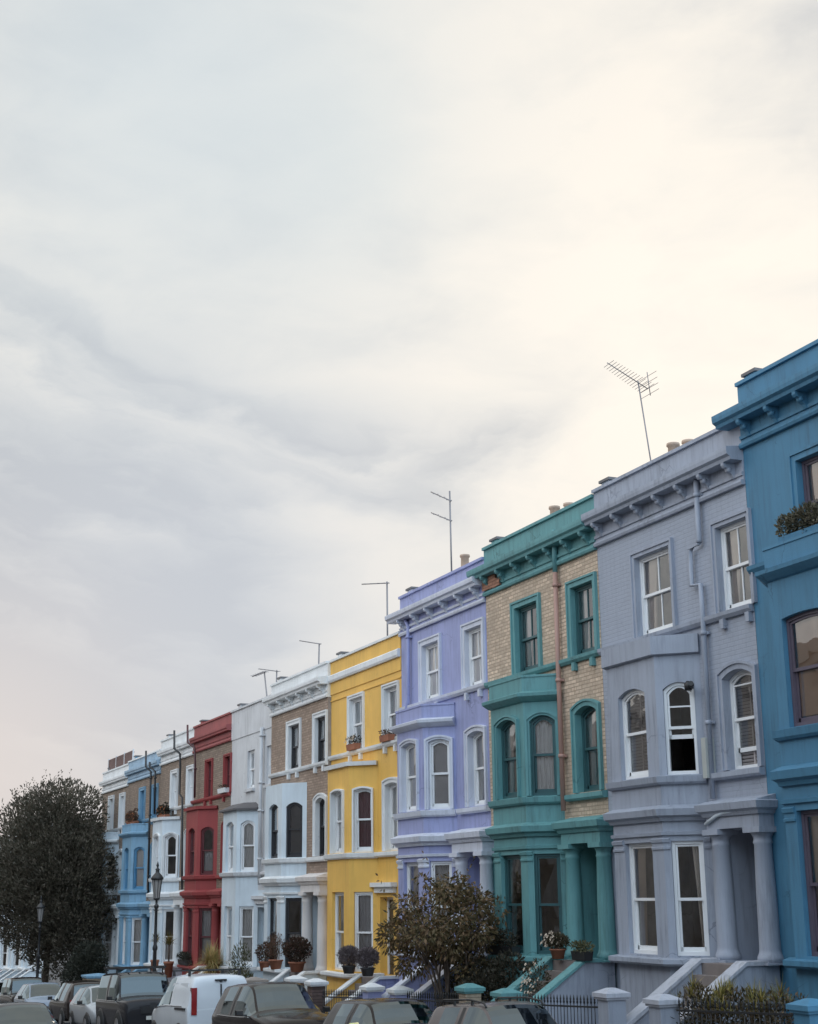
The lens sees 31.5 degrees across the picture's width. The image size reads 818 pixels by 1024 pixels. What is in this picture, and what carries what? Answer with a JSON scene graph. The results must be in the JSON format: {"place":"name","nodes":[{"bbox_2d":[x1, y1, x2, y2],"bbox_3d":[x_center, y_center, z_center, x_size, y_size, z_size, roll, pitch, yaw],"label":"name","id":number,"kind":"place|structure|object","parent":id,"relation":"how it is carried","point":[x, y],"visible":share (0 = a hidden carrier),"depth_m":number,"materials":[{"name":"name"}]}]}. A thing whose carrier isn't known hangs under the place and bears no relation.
{"place":"outdoors","nodes":[
{"label":"outdoors","id":0,"kind":"place"},
{"bbox_2d":[189,940,227,973],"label":"plume grass","id":1,"kind":"object","parent":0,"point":[212,960],"depth_m":52.95,"materials":[{"name":"yellow plant"}]},
{"bbox_2d":[0,0,817,835],"label":"sky","id":2,"kind":"structure","parent":0,"point":[278,278],"materials":[{"name":"white"}]},
{"bbox_2d":[670,966,793,1015],"bbox_3d":[5.092,7.560,22.815,1.338,0.748,2.884,6,-16,-22],"label":"spiky shrub","id":3,"kind":"object","parent":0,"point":[728,985],"visible":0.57,"depth_m":22.71,"materials":[{"name":"green plant"}]},
{"bbox_3d":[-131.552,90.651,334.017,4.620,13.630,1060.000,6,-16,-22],"label":"pavement","id":4,"kind":"structure","parent":0,"visible":0},
{"bbox_2d":[0,769,120,981],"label":"street tree","id":5,"kind":"object","parent":4,"relation":"on","point":[53,862],"visible":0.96,"depth_m":72.73,"materials":[{"name":"green plant"}]},
{"bbox_2d":[60,940,108,986],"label":"evergreen shrub","id":6,"kind":"object","parent":4,"relation":"on","point":[82,963],"visible":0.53,"depth_m":67.55,"materials":[{"name":"green plant"}]},
{"bbox_2d":[151,862,163,971],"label":"street lamp","id":7,"kind":"object","parent":4,"relation":"on","point":[157,878],"visible":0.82,"depth_m":48.52,"materials":[{"name":"black metal"}]},
{"bbox_2d":[228,940,255,977],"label":"garden shrub","id":8,"kind":"object","parent":4,"relation":"on","point":[246,972],"visible":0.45,"depth_m":49.48,"materials":[{"name":"green plant"}]},
{"bbox_2d":[304,978,328,1010],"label":"gate pillar","id":9,"kind":"structure","parent":4,"relation":"on","point":[315,987],"depth_m":38.38,"materials":[{"name":"brick"}]},
{"bbox_2d":[322,989,362,1012],"bbox_3d":[-1.664,12.761,36.605,0.260,1.472,3.100,6,-16,-22],"label":"iron railing","id":10,"kind":"object","parent":4,"relation":"on","point":[341,997],"visible":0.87,"depth_m":37.00,"materials":[{"name":"metal"}]},
{"bbox_2d":[359,983,384,998],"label":"gate pillar","id":11,"kind":"structure","parent":4,"relation":"on","point":[372,990],"depth_m":34.86,"materials":[{"name":"purple paint"}]},
{"bbox_2d":[407,991,458,1011],"bbox_3d":[0.535,11.171,31.643,0.260,1.472,3.000,6,-16,-22],"label":"iron railing","id":12,"kind":"object","parent":4,"relation":"on","point":[427,1000],"visible":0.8,"depth_m":31.71,"materials":[{"name":"metal"}]},
{"bbox_2d":[373,850,513,1006],"bbox_3d":[0.723,9.912,33.137,3.352,4.290,3.552,6,-16,-22],"label":"bushy tree","id":13,"kind":"object","parent":4,"relation":"on","point":[432,942],"visible":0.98,"depth_m":32.77,"materials":[{"name":"green plant"}]},
{"bbox_2d":[454,983,485,1002],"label":"gate pillar","id":14,"kind":"structure","parent":4,"relation":"on","point":[473,991],"depth_m":29.99,"materials":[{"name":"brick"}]},
{"bbox_2d":[435,948,530,1005],"bbox_3d":[1.517,10.736,32.116,1.449,2.145,3.742,6,-16,-22],"label":"garden shrub","id":15,"kind":"object","parent":4,"relation":"on","point":[489,978],"visible":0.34,"depth_m":31.33,"materials":[{"name":"green plant"}]},
{"bbox_2d":[490,988,522,1000],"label":"gate pillar","id":16,"kind":"structure","parent":4,"relation":"on","point":[504,992],"depth_m":28.49,"materials":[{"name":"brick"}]},
{"bbox_2d":[516,994,598,1023],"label":"iron railing","id":17,"kind":"object","parent":4,"relation":"on","point":[570,1006],"visible":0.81,"depth_m":26.38,"materials":[{"name":"metal"}]},
{"bbox_2d":[592,987,630,1023],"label":"gate pillar","id":18,"kind":"structure","parent":4,"relation":"on","point":[611,1005],"depth_m":24.90,"materials":[{"name":"grey paint"}]},
{"bbox_2d":[642,994,684,1023],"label":"gate pillar","id":19,"kind":"structure","parent":4,"relation":"on","point":[662,1008],"depth_m":23.45,"materials":[{"name":"grey paint"}]},
{"bbox_2d":[676,997,793,1023],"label":"iron railing","id":20,"kind":"object","parent":4,"relation":"on","point":[734,1012],"visible":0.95,"depth_m":21.89,"materials":[{"name":"metal"}]},
{"bbox_2d":[671,982,808,1023],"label":"hedge","id":21,"kind":"object","parent":4,"relation":"on","point":[735,997],"visible":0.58,"depth_m":22.53,"materials":[{"name":"green plant"}]},
{"bbox_2d":[786,998,817,1023],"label":"gate pillar","id":22,"kind":"structure","parent":4,"relation":"on","point":[804,1011],"depth_m":20.13,"materials":[{"name":"blue paint"}]},
{"bbox_3d":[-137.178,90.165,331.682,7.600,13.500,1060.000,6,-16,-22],"label":"road","id":23,"kind":"structure","parent":0,"visible":0},
{"bbox_2d":[0,977,42,1002],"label":"parked car","id":24,"kind":"object","parent":23,"relation":"on","point":[10,988],"visible":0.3,"depth_m":62.67,"materials":[{"name":"grey paint"}]},
{"bbox_2d":[0,1002,69,1023],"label":"parked car","id":25,"kind":"object","parent":23,"relation":"on","point":[25,1013],"visible":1,"depth_m":31.62,"materials":[{"name":"grey paint"}]},
{"bbox_2d":[14,982,60,1006],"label":"parked car","id":26,"kind":"object","parent":23,"relation":"on","point":[41,992],"visible":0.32,"depth_m":57.69,"materials":[{"name":"white paint"}]},
{"bbox_2d":[48,980,99,1023],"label":"parked car","id":27,"kind":"object","parent":23,"relation":"on","point":[58,1005],"visible":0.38,"depth_m":51.00,"materials":[{"name":"brown paint"}]},
{"bbox_2d":[69,985,98,1023],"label":"parked car","id":28,"kind":"object","parent":23,"relation":"on","point":[82,1007],"visible":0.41,"depth_m":47.38,"materials":[{"name":"silver paint"}]},
{"bbox_2d":[96,966,168,1023],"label":"parked car","id":29,"kind":"object","parent":23,"relation":"on","point":[126,997],"visible":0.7,"depth_m":43.18,"materials":[{"name":"grey paint"}]},
{"bbox_2d":[150,968,246,1023],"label":"parked van","id":30,"kind":"object","parent":23,"relation":"on","point":[189,998],"visible":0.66,"depth_m":36.03,"materials":[{"name":"white paint"}]},
{"bbox_2d":[212,981,329,1023],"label":"parked car","id":31,"kind":"object","parent":23,"relation":"on","point":[278,1002],"visible":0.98,"depth_m":31.52,"materials":[{"name":"black paint"}]},
{"bbox_2d":[322,998,432,1023],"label":"parked car","id":32,"kind":"object","parent":23,"relation":"on","point":[386,1011],"visible":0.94,"depth_m":25.70,"materials":[{"name":"black paint"}]},
{"bbox_2d":[428,996,556,1023],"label":"parked car","id":33,"kind":"object","parent":23,"relation":"on","point":[496,1011],"visible":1,"depth_m":21.79,"materials":[{"name":"beige paint"}]},
{"bbox_3d":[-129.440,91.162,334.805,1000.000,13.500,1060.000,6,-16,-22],"label":"ground","id":34,"kind":"structure","parent":0,"visible":0},
{"bbox_2d":[0,910,21,980],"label":"terraced house","id":35,"kind":"structure","parent":34,"relation":"on","point":[13,963],"depth_m":99.40,"materials":[{"name":"white paint"}]},
{"bbox_2d":[12,847,90,985],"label":"terraced house","id":36,"kind":"structure","parent":34,"relation":"on","point":[24,969],"depth_m":92.16,"materials":[{"name":"white paint"}]},
{"bbox_2d":[82,763,128,979],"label":"terraced house","id":37,"kind":"structure","parent":34,"relation":"on","point":[113,784],"depth_m":74.28,"materials":[{"name":"white paint"}]},
{"bbox_2d":[113,749,160,972],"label":"terraced house","id":38,"kind":"structure","parent":34,"relation":"on","point":[143,773],"depth_m":68.39,"materials":[{"name":"blue paint"}]},
{"bbox_2d":[130,918,141,964],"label":"window","id":39,"kind":"structure","parent":38,"relation":"in","point":[136,922],"depth_m":67.60,"materials":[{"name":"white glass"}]},
{"bbox_2d":[133,847,144,889],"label":"window","id":40,"kind":"structure","parent":38,"relation":"in","point":[139,856],"depth_m":68.41,"materials":[{"name":"blue glass"}]},
{"bbox_2d":[143,725,196,982],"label":"terraced house","id":41,"kind":"structure","parent":34,"relation":"on","point":[178,775],"depth_m":63.11,"materials":[{"name":"white paint"}]},
{"bbox_2d":[151,833,159,876],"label":"window","id":42,"kind":"structure","parent":41,"relation":"in","point":[156,837],"depth_m":64.31,"materials":[{"name":"white glass"}]},
{"bbox_2d":[162,909,173,962],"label":"window","id":43,"kind":"structure","parent":41,"relation":"in","point":[164,946],"depth_m":62.17,"materials":[{"name":"white glass"}]},
{"bbox_2d":[161,832,178,876],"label":"window","id":44,"kind":"structure","parent":41,"relation":"in","point":[165,838],"depth_m":62.98,"materials":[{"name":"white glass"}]},
{"bbox_2d":[169,768,178,807],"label":"window","id":45,"kind":"structure","parent":41,"relation":"in","point":[173,795],"depth_m":64.98,"materials":[{"name":"white glass"}]},
{"bbox_2d":[185,764,193,803],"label":"window","id":46,"kind":"structure","parent":41,"relation":"in","point":[189,789],"depth_m":62.46,"materials":[{"name":"white glass"}]},
{"bbox_2d":[177,712,231,974],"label":"terraced house","id":47,"kind":"structure","parent":34,"relation":"on","point":[201,893],"depth_m":57.86,"materials":[{"name":"red paint"}]},
{"bbox_2d":[198,908,211,964],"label":"window","id":48,"kind":"structure","parent":47,"relation":"in","point":[205,916],"depth_m":57.05,"materials":[{"name":"red glass"}]},
{"bbox_2d":[201,827,213,874],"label":"window","id":49,"kind":"structure","parent":47,"relation":"in","point":[206,855],"depth_m":57.75,"materials":[{"name":"red glass"}]},
{"bbox_2d":[204,758,213,797],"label":"window","id":50,"kind":"structure","parent":47,"relation":"in","point":[208,769],"depth_m":59.80,"materials":[{"name":"red glass"}]},
{"bbox_2d":[222,752,231,791],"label":"window","id":51,"kind":"structure","parent":47,"relation":"in","point":[227,758],"depth_m":57.36,"materials":[{"name":"red glass"}]},
{"bbox_2d":[218,695,271,977],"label":"terraced house","id":52,"kind":"structure","parent":34,"relation":"on","point":[242,904],"depth_m":52.97,"materials":[{"name":"white paint"}]},
{"bbox_2d":[226,906,231,964],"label":"window","id":53,"kind":"structure","parent":52,"relation":"in","point":[229,908],"depth_m":53.20,"materials":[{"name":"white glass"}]},
{"bbox_2d":[239,906,253,965],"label":"window","id":54,"kind":"structure","parent":52,"relation":"in","point":[246,924],"depth_m":52.12,"materials":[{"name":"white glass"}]},
{"bbox_2d":[240,820,254,871],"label":"window","id":55,"kind":"structure","parent":52,"relation":"in","point":[248,827],"depth_m":52.86,"materials":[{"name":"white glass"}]},
{"bbox_2d":[257,661,330,995],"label":"terraced house","id":56,"kind":"structure","parent":34,"relation":"on","point":[293,881],"depth_m":47.78,"materials":[{"name":"white paint"}]},
{"bbox_2d":[264,933,284,968],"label":"pot plant","id":57,"kind":"object","parent":56,"relation":"on","point":[275,963],"visible":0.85,"depth_m":46.90,"materials":[{"name":"green plant"}]},
{"bbox_2d":[271,805,277,857],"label":"window","id":58,"kind":"structure","parent":56,"relation":"in","point":[274,831],"depth_m":49.13,"materials":[{"name":"grey glass"}]},
{"bbox_2d":[285,717,301,769],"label":"window","id":59,"kind":"structure","parent":56,"relation":"in","point":[292,757],"depth_m":49.97,"materials":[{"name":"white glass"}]},
{"bbox_2d":[285,898,301,966],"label":"window","id":60,"kind":"structure","parent":56,"relation":"in","point":[288,934],"depth_m":47.12,"materials":[{"name":"black glass"}]},
{"bbox_2d":[286,802,301,857],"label":"window","id":61,"kind":"structure","parent":56,"relation":"in","point":[294,810],"depth_m":47.91,"materials":[{"name":"grey glass"}]},
{"bbox_2d":[280,935,312,971],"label":"pot plant","id":62,"kind":"object","parent":56,"relation":"on","point":[299,947],"visible":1,"depth_m":45.17,"materials":[{"name":"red plant"}]},
{"bbox_2d":[312,709,327,763],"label":"window","id":63,"kind":"structure","parent":56,"relation":"in","point":[319,719],"depth_m":47.50,"materials":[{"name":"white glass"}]},
{"bbox_2d":[312,793,327,855],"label":"window","id":64,"kind":"structure","parent":56,"relation":"in","point":[318,847],"depth_m":46.73,"materials":[{"name":"white glass"}]},
{"bbox_2d":[320,631,401,1012],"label":"terraced house","id":65,"kind":"structure","parent":34,"relation":"on","point":[365,681],"depth_m":42.61,"materials":[{"name":"yellow paint"}]},
{"bbox_2d":[330,789,343,853],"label":"window","id":66,"kind":"structure","parent":65,"relation":"in","point":[336,795],"depth_m":43.79,"materials":[{"name":"white glass"}]},
{"bbox_2d":[335,892,343,969],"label":"window","id":67,"kind":"structure","parent":65,"relation":"in","point":[338,965],"depth_m":43.04,"materials":[{"name":"white glass"}]},
{"bbox_2d":[337,944,358,973],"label":"lavender plant","id":68,"kind":"object","parent":65,"relation":"on","point":[347,956],"visible":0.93,"depth_m":40.66,"materials":[{"name":"purple plant"}]},
{"bbox_2d":[347,691,364,751],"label":"window","id":69,"kind":"structure","parent":65,"relation":"in","point":[352,700],"depth_m":44.98,"materials":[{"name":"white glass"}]},
{"bbox_2d":[352,786,373,851],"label":"window","id":70,"kind":"structure","parent":65,"relation":"in","point":[362,796],"depth_m":42.57,"materials":[{"name":"white glass"}]},
{"bbox_2d":[355,892,372,971],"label":"window","id":71,"kind":"structure","parent":65,"relation":"in","point":[363,900],"depth_m":41.88,"materials":[{"name":"white glass"}]},
{"bbox_2d":[355,946,379,975],"bbox_3d":[-1.118,12.236,39.526,0.741,0.812,0.855,6,-16,-22],"label":"lavender plant","id":72,"kind":"object","parent":65,"relation":"on","point":[365,955],"visible":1,"depth_m":39.37,"materials":[{"name":"purple plant"}]},
{"bbox_2d":[381,777,397,850],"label":"window","id":73,"kind":"structure","parent":65,"relation":"in","point":[389,785],"depth_m":41.70,"materials":[{"name":"white glass"}]},
{"bbox_2d":[381,680,399,742],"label":"window","id":74,"kind":"structure","parent":65,"relation":"in","point":[390,692],"depth_m":42.46,"materials":[{"name":"white glass"}]},
{"bbox_2d":[382,554,494,1010],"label":"terraced house","id":75,"kind":"structure","parent":34,"relation":"on","point":[440,729],"depth_m":37.87,"materials":[{"name":"purple paint"}]},
{"bbox_2d":[398,738,418,812],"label":"window","id":76,"kind":"structure","parent":75,"relation":"in","point":[408,749],"depth_m":39.07,"materials":[{"name":"white glass"}]},
{"bbox_2d":[407,862,418,936],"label":"window","id":77,"kind":"structure","parent":75,"relation":"in","point":[412,867],"depth_m":38.42,"materials":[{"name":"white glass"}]},
{"bbox_2d":[418,633,442,701],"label":"window","id":78,"kind":"structure","parent":75,"relation":"in","point":[429,648],"depth_m":40.05,"materials":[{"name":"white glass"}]},
{"bbox_2d":[424,735,453,809],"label":"window","id":79,"kind":"structure","parent":75,"relation":"in","point":[438,753],"depth_m":37.86,"materials":[{"name":"white glass"}]},
{"bbox_2d":[431,861,452,948],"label":"window","id":80,"kind":"structure","parent":75,"relation":"in","point":[441,867],"depth_m":37.29,"materials":[{"name":"white glass"}]},
{"bbox_2d":[460,616,485,688],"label":"window","id":81,"kind":"structure","parent":75,"relation":"in","point":[472,633],"depth_m":37.56,"materials":[{"name":"white glass"}]},
{"bbox_2d":[463,725,488,806],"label":"window","id":82,"kind":"structure","parent":75,"relation":"in","point":[476,787],"depth_m":36.83,"materials":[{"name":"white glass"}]},
{"bbox_2d":[466,494,617,1023],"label":"terraced house","id":83,"kind":"structure","parent":34,"relation":"on","point":[550,831],"depth_m":32.67,"materials":[{"name":"paint"}]},
{"bbox_2d":[484,926,520,954],"bbox_3d":[2.083,9.681,32.763,0.431,0.617,1.550,6,-16,-22],"label":"window box","id":84,"kind":"object","parent":83,"relation":"on","point":[497,948],"visible":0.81,"depth_m":32.50,"materials":[{"name":"black plant"}]},
{"bbox_2d":[493,715,520,799],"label":"window","id":85,"kind":"structure","parent":83,"relation":"in","point":[503,736],"depth_m":33.91,"materials":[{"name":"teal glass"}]},
{"bbox_2d":[505,855,522,952],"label":"window","id":86,"kind":"structure","parent":83,"relation":"in","point":[509,905],"depth_m":33.15,"materials":[{"name":"teal paint"}]},
{"bbox_2d":[510,592,542,674],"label":"window","id":87,"kind":"structure","parent":83,"relation":"in","point":[521,615],"depth_m":35.02,"materials":[{"name":"teal glass"}]},
{"bbox_2d":[519,958,552,996],"bbox_3d":[2.662,9.755,29.964,0.688,1.038,0.653,6,-16,-22],"label":"trailing plant","id":88,"kind":"object","parent":83,"relation":"on","point":[529,969],"visible":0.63,"depth_m":29.97,"materials":[{"name":"green plant"}]},
{"bbox_2d":[524,710,559,795],"bbox_3d":[3.060,5.449,32.748,0.800,1.896,0.313,-6,-16,19],"label":"window","id":89,"kind":"structure","parent":83,"relation":"in","point":[541,727],"depth_m":32.78,"materials":[{"name":"teal glass"}]},
{"bbox_2d":[534,854,562,953],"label":"window","id":90,"kind":"structure","parent":83,"relation":"in","point":[540,949],"depth_m":31.94,"materials":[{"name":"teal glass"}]},
{"bbox_2d":[540,930,569,958],"bbox_3d":[3.105,9.057,30.352,0.584,0.581,0.608,6,-16,-22],"label":"flowering plant","id":91,"kind":"object","parent":83,"relation":"on","point":[558,951],"visible":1,"depth_m":30.24,"materials":[{"name":"green plant"}]},
{"bbox_2d":[569,940,594,960],"bbox_3d":[3.524,8.920,29.531,0.418,0.420,0.731,6,-16,-22],"label":"potted plant","id":92,"kind":"object","parent":83,"relation":"on","point":[582,952],"visible":1,"depth_m":29.40,"materials":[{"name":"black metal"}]},
{"bbox_2d":[565,571,599,657],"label":"window","id":93,"kind":"structure","parent":83,"relation":"in","point":[578,617],"depth_m":32.55,"materials":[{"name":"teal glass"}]},
{"bbox_2d":[570,698,604,792],"bbox_3d":[4.005,5.076,31.564,0.385,1.997,1.240,6,-16,-22],"label":"window","id":94,"kind":"structure","parent":83,"relation":"in","point":[582,727],"depth_m":31.85,"materials":[{"name":"teal glass"}]},
{"bbox_2d":[581,426,783,1023],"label":"terraced house","id":95,"kind":"structure","parent":34,"relation":"on","point":[689,815],"depth_m":27.80,"materials":[{"name":"grey paint"}]},
{"bbox_2d":[605,360,657,460],"bbox_3d":[5.446,-1.975,35.224,1.110,3.492,0.901,6,-16,-22],"label":"tv aerial","id":96,"kind":"object","parent":95,"relation":"attached to","point":[637,381],"visible":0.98,"depth_m":35.62,"materials":[{"name":"metal"}]},
{"bbox_2d":[622,689,648,779],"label":"window","id":97,"kind":"structure","parent":95,"relation":"in","point":[627,700],"depth_m":28.96,"materials":[{"name":"white glass"}]},
{"bbox_2d":[629,842,657,954],"bbox_3d":[4.633,7.444,27.948,0.185,2.070,1.100,6,-16,-22],"label":"window","id":98,"kind":"structure","parent":95,"relation":"in","point":[637,851],"depth_m":28.25,"materials":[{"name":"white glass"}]},
{"bbox_2d":[629,537,677,637],"bbox_3d":[5.109,1.583,29.665,0.350,1.810,1.580,6,-16,-22],"label":"window","id":99,"kind":"structure","parent":95,"relation":"in","point":[643,562],"depth_m":30.07,"materials":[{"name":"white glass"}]},
{"bbox_2d":[663,682,698,774],"bbox_3d":[5.234,4.157,27.833,0.596,1.758,0.115,-6,-16,19],"label":"window","id":100,"kind":"structure","parent":95,"relation":"in","point":[668,728],"depth_m":27.82,"materials":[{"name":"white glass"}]},
{"bbox_2d":[672,841,709,955],"bbox_3d":[5.302,7.204,27.058,0.648,2.070,0.185,-6,-16,19],"label":"window","id":101,"kind":"structure","parent":95,"relation":"in","point":[697,846],"depth_m":27.02,"materials":[{"name":"white paint"}]},
{"bbox_2d":[709,508,757,613],"bbox_3d":[6.189,0.941,27.196,0.350,1.776,1.260,6,-16,-22],"label":"window","id":102,"kind":"structure","parent":95,"relation":"in","point":[724,533],"depth_m":27.49,"materials":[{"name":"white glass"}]},
{"bbox_2d":[715,660,765,770],"bbox_3d":[6.173,3.715,26.583,0.355,1.960,1.220,6,-16,-22],"label":"window","id":103,"kind":"structure","parent":95,"relation":"in","point":[732,749],"depth_m":26.82,"materials":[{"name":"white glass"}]},
{"bbox_2d":[711,339,817,1023],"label":"terraced house","id":104,"kind":"structure","parent":34,"relation":"on","point":[773,413],"depth_m":24.89,"materials":[{"name":"blue paint"}]},
{"bbox_2d":[774,498,817,542],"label":"window box","id":105,"kind":"object","parent":104,"relation":"on","point":[807,520],"visible":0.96,"depth_m":24.70,"materials":[{"name":"blue paint"}]},
{"bbox_2d":[786,609,817,726],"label":"window","id":106,"kind":"structure","parent":104,"relation":"in","point":[802,628],"depth_m":24.25,"materials":[{"name":"brown glass"}]},
{"bbox_2d":[787,441,817,528],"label":"window","id":107,"kind":"structure","parent":104,"relation":"in","point":[803,462],"depth_m":25.56,"materials":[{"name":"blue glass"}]},
{"bbox_2d":[801,809,817,956],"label":"window","id":108,"kind":"structure","parent":104,"relation":"in","point":[809,818],"depth_m":23.60,"materials":[{"name":"blue glass"}]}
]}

